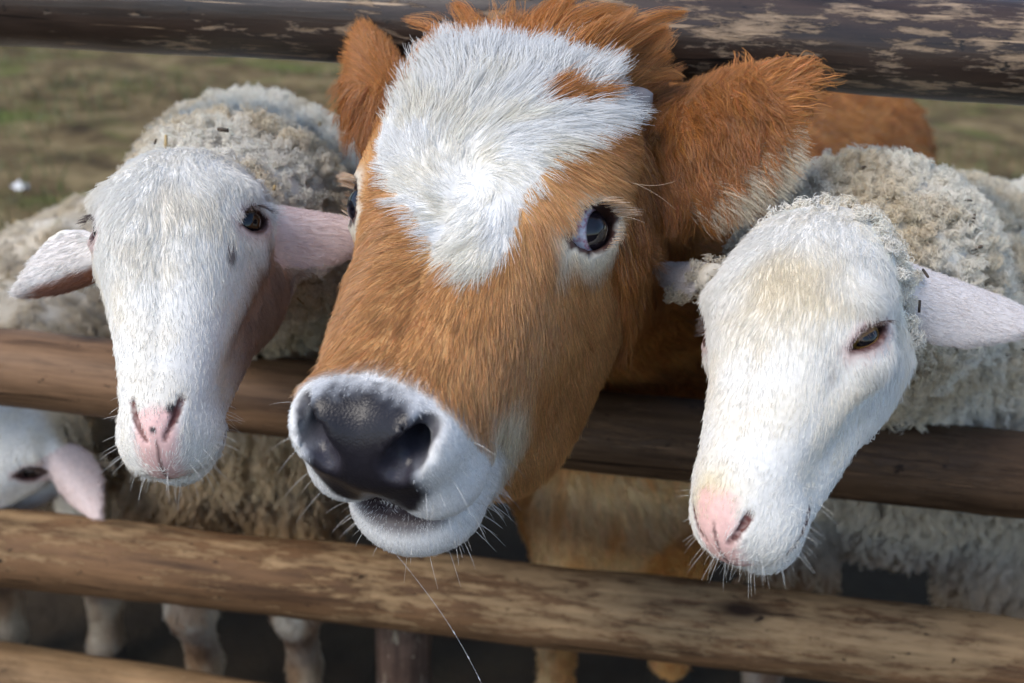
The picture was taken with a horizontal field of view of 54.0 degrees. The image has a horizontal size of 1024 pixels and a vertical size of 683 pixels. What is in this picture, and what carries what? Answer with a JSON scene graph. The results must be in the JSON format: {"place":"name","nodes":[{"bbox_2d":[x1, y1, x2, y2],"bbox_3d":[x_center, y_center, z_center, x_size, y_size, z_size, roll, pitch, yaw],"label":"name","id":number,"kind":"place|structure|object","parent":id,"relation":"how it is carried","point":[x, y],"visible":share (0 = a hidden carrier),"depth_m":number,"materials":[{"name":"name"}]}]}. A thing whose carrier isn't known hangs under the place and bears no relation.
{"place":"outdoors","nodes":[
{"label":"outdoors","id":0,"kind":"place"},
{"bbox_2d":[11,180,27,189],"bbox_3d":[-2.183,-0.694,4.455,0.063,0.048,0.042,2,25,0],"label":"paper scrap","id":1,"kind":"object","parent":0,"point":[17,185],"visible":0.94,"depth_m":4.44,"materials":[{"name":"white paper"}]},
{"bbox_2d":[0,46,1023,682],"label":"ground","id":2,"kind":"structure","parent":0,"point":[252,646],"depth_m":4.53,"materials":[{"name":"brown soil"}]},
{"bbox_2d":[0,192,138,659],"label":"sheep","id":3,"kind":"object","parent":2,"relation":"on","point":[57,461],"visible":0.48,"depth_m":1.61},
{"bbox_2d":[7,81,361,682],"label":"sheep","id":4,"kind":"object","parent":2,"relation":"on","point":[210,254],"visible":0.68,"depth_m":0.86},
{"bbox_2d":[0,0,1023,682],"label":"wooden fence","id":5,"kind":"object","parent":2,"relation":"on","point":[956,50],"visible":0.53,"depth_m":1.24,"materials":[{"name":"brown wood"}]},
{"bbox_2d":[270,0,938,682],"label":"calf","id":6,"kind":"object","parent":2,"relation":"on","point":[540,194],"visible":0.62,"depth_m":0.82},
{"bbox_2d":[652,142,1023,682],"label":"sheep","id":7,"kind":"object","parent":2,"relation":"on","point":[852,301],"visible":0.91,"depth_m":0.79}
]}

